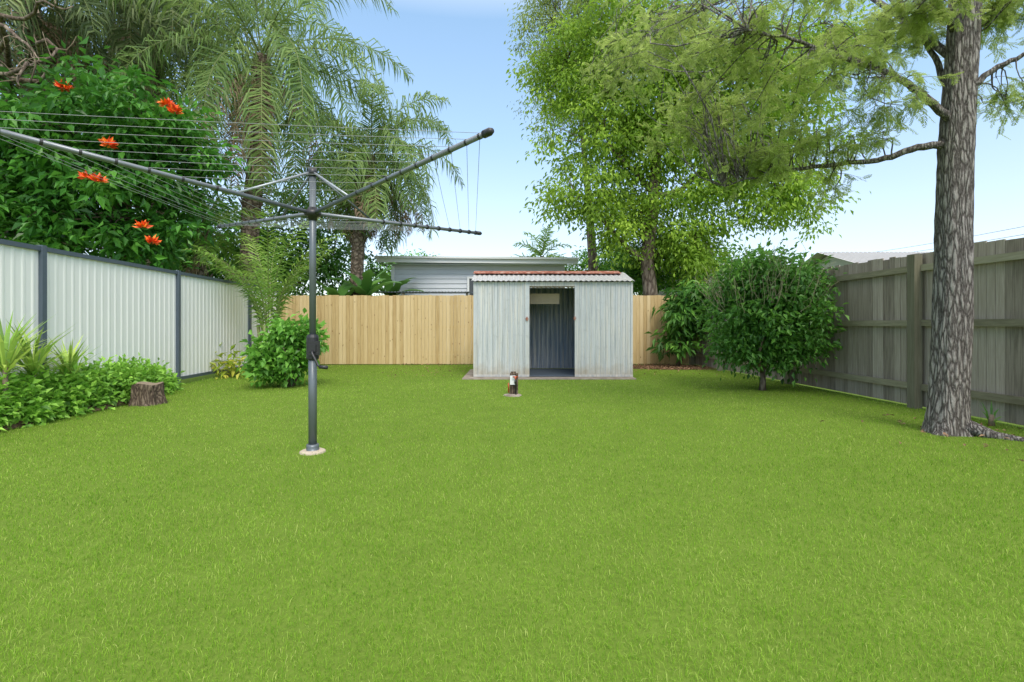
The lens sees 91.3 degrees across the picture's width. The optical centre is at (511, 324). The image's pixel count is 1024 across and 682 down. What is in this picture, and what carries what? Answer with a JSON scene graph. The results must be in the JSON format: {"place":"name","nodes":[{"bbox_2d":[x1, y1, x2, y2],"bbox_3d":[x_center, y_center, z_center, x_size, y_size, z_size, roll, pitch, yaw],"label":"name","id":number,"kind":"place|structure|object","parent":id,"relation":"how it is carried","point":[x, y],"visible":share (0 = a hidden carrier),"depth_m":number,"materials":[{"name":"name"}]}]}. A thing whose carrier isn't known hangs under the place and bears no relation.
{"place":"outdoors","nodes":[
{"label":"outdoors","id":0,"kind":"place"},
{"bbox_2d":[0,355,1023,681],"bbox_3d":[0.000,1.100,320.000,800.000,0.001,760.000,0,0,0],"label":"ground","id":1,"kind":"structure","parent":0,"point":[594,599],"depth_m":2.60,"materials":[{"name":"plant"}]},
{"bbox_2d":[0,312,59,415],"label":"strappy plant","id":2,"kind":"object","parent":1,"relation":"on","point":[9,360],"visible":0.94,"depth_m":5.39,"materials":[{"name":"green plant"}]},
{"bbox_2d":[0,0,78,236],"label":"bare branch tree","id":3,"kind":"object","parent":1,"relation":"on","point":[5,48],"visible":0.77,"depth_m":9.85,"materials":[{"name":"brown plant"}]},
{"bbox_2d":[0,400,127,430],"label":"garden bed","id":4,"kind":"object","parent":1,"relation":"on","point":[16,425],"visible":0.03,"depth_m":5.82,"materials":[{"name":"soil"}]},
{"bbox_2d":[1,321,92,376],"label":"strappy plant","id":5,"kind":"object","parent":4,"relation":"on","point":[44,354],"visible":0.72,"depth_m":5.70,"materials":[{"name":"green plant"}]},
{"bbox_2d":[39,336,115,376],"bbox_3d":[-5.595,0.608,6.280,0.916,0.984,1.013,0,0,0],"label":"strappy plant","id":6,"kind":"object","parent":4,"relation":"on","point":[69,356],"visible":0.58,"depth_m":6.27,"materials":[{"name":"green plant"}]},
{"bbox_2d":[0,352,184,430],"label":"ground cover","id":7,"kind":"object","parent":4,"relation":"on","point":[40,399],"visible":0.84,"depth_m":6.07,"materials":[{"name":"green plant"}]},
{"bbox_2d":[0,0,176,138],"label":"dark palm","id":8,"kind":"object","parent":1,"relation":"on","point":[46,24],"visible":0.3,"depth_m":13.17,"materials":[{"name":"green plant"}]},
{"bbox_2d":[0,34,252,269],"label":"tulip tree","id":9,"kind":"object","parent":1,"relation":"on","point":[49,203],"visible":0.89,"depth_m":10.18,"materials":[{"name":"green plant"}]},
{"bbox_2d":[0,239,278,383],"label":"steel panel fence","id":10,"kind":"object","parent":1,"relation":"on","point":[187,323],"visible":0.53,"depth_m":7.65,"materials":[{"name":"white steel"},{"name":"dark grey painted steel"}]},
{"bbox_2d":[128,381,167,405],"bbox_3d":[-5.044,0.960,6.944,0.463,0.319,0.454,0,0,-33],"label":"tree stump","id":11,"kind":"object","parent":1,"relation":"on","point":[143,393],"visible":0.94,"depth_m":6.80,"materials":[{"name":"brown wood"}]},
{"bbox_2d":[47,0,296,265],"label":"dark palm","id":12,"kind":"object","parent":1,"relation":"on","point":[121,37],"visible":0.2,"depth_m":15.16,"materials":[{"name":"green plant"}]},
{"bbox_2d":[154,180,266,281],"bbox_3d":[-7.568,-1.310,12.629,2.583,4.880,2.542,0,0,41],"label":"feathery palm","id":13,"kind":"object","parent":1,"relation":"on","point":[203,257],"visible":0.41,"depth_m":12.72,"materials":[{"name":"green plant"}]},
{"bbox_2d":[29,0,413,285],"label":"tall palm","id":14,"kind":"object","parent":1,"relation":"on","point":[260,101],"visible":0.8,"depth_m":14.09,"materials":[{"name":"green plant"}]},
{"bbox_2d":[209,343,248,378],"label":"yellow leaf plant","id":15,"kind":"object","parent":1,"relation":"on","point":[232,370],"visible":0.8,"depth_m":10.37,"materials":[{"name":"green plant"}]},
{"bbox_2d":[128,169,393,295],"bbox_3d":[-9.754,-2.416,18.726,11.544,7.052,5.277,0,0,0],"label":"background tree","id":16,"kind":"object","parent":1,"relation":"on","point":[327,268],"visible":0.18,"depth_m":18.35,"materials":[{"name":"green plant"}]},
{"bbox_2d":[180,206,344,343],"bbox_3d":[-5.427,-0.586,11.027,3.020,3.380,3.329,0,0,-29],"label":"clumping palm","id":17,"kind":"object","parent":1,"relation":"on","point":[269,290],"visible":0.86,"depth_m":10.78,"materials":[{"name":"green plant"}]},
{"bbox_2d":[236,307,329,387],"bbox_3d":[-4.030,0.453,8.915,1.521,1.513,1.395,0,0,-18],"label":"broadleaf shrub","id":18,"kind":"object","parent":1,"relation":"on","point":[278,355],"visible":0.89,"depth_m":8.65,"materials":[{"name":"green plant"}]},
{"bbox_2d":[299,447,325,454],"bbox_3d":[-1.720,1.099,4.320,0.230,0.041,0.230,0,0,0],"label":"concrete footing","id":19,"kind":"object","parent":1,"relation":"on","point":[305,452],"visible":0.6,"depth_m":4.26,"materials":[{"name":"beige concrete"}]},
{"bbox_2d":[0,111,493,450],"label":"rotary clothes hoist","id":20,"kind":"object","parent":19,"relation":"on","point":[312,212],"visible":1,"depth_m":4.09,"materials":[{"name":"metal"}]},
{"bbox_2d":[307,278,372,295],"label":"banana plant","id":21,"kind":"object","parent":1,"relation":"on","point":[341,290],"visible":0.3,"depth_m":15.21,"materials":[{"name":"green plant"}]},
{"bbox_2d":[326,268,399,295],"bbox_3d":[-4.557,-0.318,15.023,1.991,2.848,2.223,0,0,-30],"label":"banana plant","id":22,"kind":"object","parent":1,"relation":"on","point":[366,284],"visible":0.72,"depth_m":14.84,"materials":[{"name":"green plant"}]},
{"bbox_2d":[273,75,464,295],"bbox_3d":[-4.479,-3.216,16.186,5.776,8.718,5.826,0,0,0],"label":"drooping palm","id":23,"kind":"object","parent":1,"relation":"on","point":[356,240],"visible":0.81,"depth_m":15.50,"materials":[{"name":"green plant"}]},
{"bbox_2d":[372,270,424,295],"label":"banana plant","id":24,"kind":"object","parent":1,"relation":"on","point":[390,286],"visible":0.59,"depth_m":16.77,"materials":[{"name":"green plant"}]},
{"bbox_2d":[364,242,435,295],"bbox_3d":[-4.612,-1.427,23.958,5.512,5.054,3.219,0,0,0],"label":"leafy shrub","id":25,"kind":"object","parent":1,"relation":"on","point":[410,254],"depth_m":23.82,"materials":[{"name":"green plant"}]},
{"bbox_2d":[337,291,472,295],"bbox_3d":[-3.450,-0.015,16.499,4.300,2.230,1.998,0,0,0],"label":"lean to roof","id":26,"kind":"object","parent":1,"relation":"on","point":[404,292],"visible":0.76,"depth_m":15.90,"materials":[{"name":"metal"}]},
{"bbox_2d":[375,256,578,354],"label":"grey outbuilding","id":27,"kind":"structure","parent":1,"relation":"on","point":[442,273],"depth_m":17.98,"materials":[{"name":"paint"}]},
{"bbox_2d":[467,277,473,310],"bbox_3d":[-1.250,-1.110,17.933,0.700,1.220,0.065,0,0,0],"label":"window","id":28,"kind":"structure","parent":27,"relation":"in","point":[469,283],"depth_m":17.96,"materials":[{"name":"paint"}]},
{"bbox_2d":[280,295,688,364],"bbox_3d":[-0.669,0.194,13.772,11.461,2.012,0.156,0,0,0],"label":"pine paling fence","id":29,"kind":"object","parent":1,"relation":"on","point":[378,329],"visible":0.38,"depth_m":13.70,"materials":[{"name":"beige wood"}]},
{"bbox_2d":[503,393,521,396],"bbox_3d":[0.019,1.088,7.754,0.271,0.024,0.288,0,0,-34],"label":"concrete pad","id":30,"kind":"object","parent":1,"relation":"on","point":[511,395],"visible":0.88,"depth_m":7.66,"materials":[{"name":"grey concrete"}]},
{"bbox_2d":[508,371,517,394],"bbox_3d":[0.016,0.917,7.756,0.163,0.366,0.229,0,0,0],"label":"tap post","id":31,"kind":"object","parent":30,"relation":"on","point":[513,382],"visible":0.91,"depth_m":7.77,"materials":[{"name":"brown wood"}]},
{"bbox_2d":[511,219,571,256],"bbox_3d":[1.354,-1.991,23.961,3.332,6.206,2.970,0,0,0],"label":"young palm","id":32,"kind":"object","parent":1,"relation":"on","point":[542,246],"visible":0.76,"depth_m":23.73,"materials":[{"name":"green plant"}]},
{"bbox_2d":[462,369,635,379],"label":"concrete slab","id":33,"kind":"structure","parent":1,"relation":"on","point":[468,375],"depth_m":10.02,"materials":[{"name":"grey concrete"}]},
{"bbox_2d":[471,271,633,376],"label":"garden shed","id":34,"kind":"structure","parent":33,"relation":"on","point":[583,327],"depth_m":10.30,"materials":[{"name":"metal"}]},
{"bbox_2d":[504,0,646,270],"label":"leafy tree","id":35,"kind":"object","parent":1,"relation":"on","point":[553,5],"visible":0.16,"depth_m":18.78,"materials":[{"name":"green plant"}]},
{"bbox_2d":[565,239,637,294],"bbox_3d":[4.170,-1.345,22.003,4.744,4.890,3.039,0,0,0],"label":"leafy shrub","id":36,"kind":"object","parent":1,"relation":"on","point":[583,265],"visible":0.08,"depth_m":21.75,"materials":[{"name":"green plant"}]},
{"bbox_2d":[588,238,750,294],"bbox_3d":[5.291,-0.998,16.582,6.075,4.197,3.246,0,0,0],"label":"back shrub","id":37,"kind":"object","parent":1,"relation":"on","point":[637,281],"visible":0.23,"depth_m":16.22,"materials":[{"name":"green plant"}]},
{"bbox_2d":[633,365,715,369],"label":"bare soil","id":38,"kind":"structure","parent":1,"relation":"on","point":[681,369],"depth_m":12.49,"materials":[{"name":"brown soil"}]},
{"bbox_2d":[644,273,715,365],"bbox_3d":[4.612,-0.110,12.991,2.023,2.457,2.021,0,0,41],"label":"corner shrub","id":39,"kind":"object","parent":38,"relation":"on","point":[680,315],"visible":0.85,"depth_m":12.75,"materials":[{"name":"green plant"}]},
{"bbox_2d":[638,262,729,295],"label":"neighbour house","id":40,"kind":"structure","parent":1,"relation":"on","point":[661,293],"depth_m":17.00,"materials":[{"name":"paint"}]},
{"bbox_2d":[505,0,897,295],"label":"back tree","id":41,"kind":"object","parent":1,"relation":"on","point":[623,146],"visible":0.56,"depth_m":14.58,"materials":[{"name":"green plant"}]},
{"bbox_2d":[382,363,1023,460],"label":"leaf litter","id":42,"kind":"object","parent":1,"relation":"on","point":[661,367],"visible":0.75,"depth_m":12.46,"materials":[{"name":"brown plant"}]},
{"bbox_2d":[686,238,848,390],"bbox_3d":[4.223,-0.189,8.388,2.486,2.624,2.466,0,0,0],"label":"rounded shrub","id":43,"kind":"object","parent":1,"relation":"on","point":[774,306],"visible":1,"depth_m":7.96,"materials":[{"name":"green plant"}]},
{"bbox_2d":[573,0,1023,441],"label":"ridged bark tree","id":44,"kind":"object","parent":1,"relation":"on","point":[956,111],"visible":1,"depth_m":5.04,"materials":[{"name":"green plant"}]},
{"bbox_2d":[689,237,1023,425],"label":"weathered paling fence","id":45,"kind":"object","parent":1,"relation":"on","point":[884,341],"visible":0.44,"depth_m":6.60,"materials":[{"name":"grey wood"}]},
{"bbox_2d":[977,400,1001,425],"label":"weed","id":46,"kind":"object","parent":1,"relation":"on","point":[991,419],"visible":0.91,"depth_m":5.47,"materials":[{"name":"green plant"}]},
{"bbox_2d":[0,0,1023,295],"label":"sky","id":47,"kind":"structure","parent":0,"point":[456,50],"materials":[{"name":"blue"}]},
{"bbox_2d":[798,252,928,268],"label":"neighbour house","id":48,"kind":"structure","parent":0,"point":[842,258],"depth_m":20.91,"materials":[{"name":"paint"}]},
{"bbox_2d":[878,226,1023,251],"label":"power line","id":49,"kind":"object","parent":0,"point":[975,235],"visible":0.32,"depth_m":31.55,"materials":[{"name":"black plastic"}]}
]}

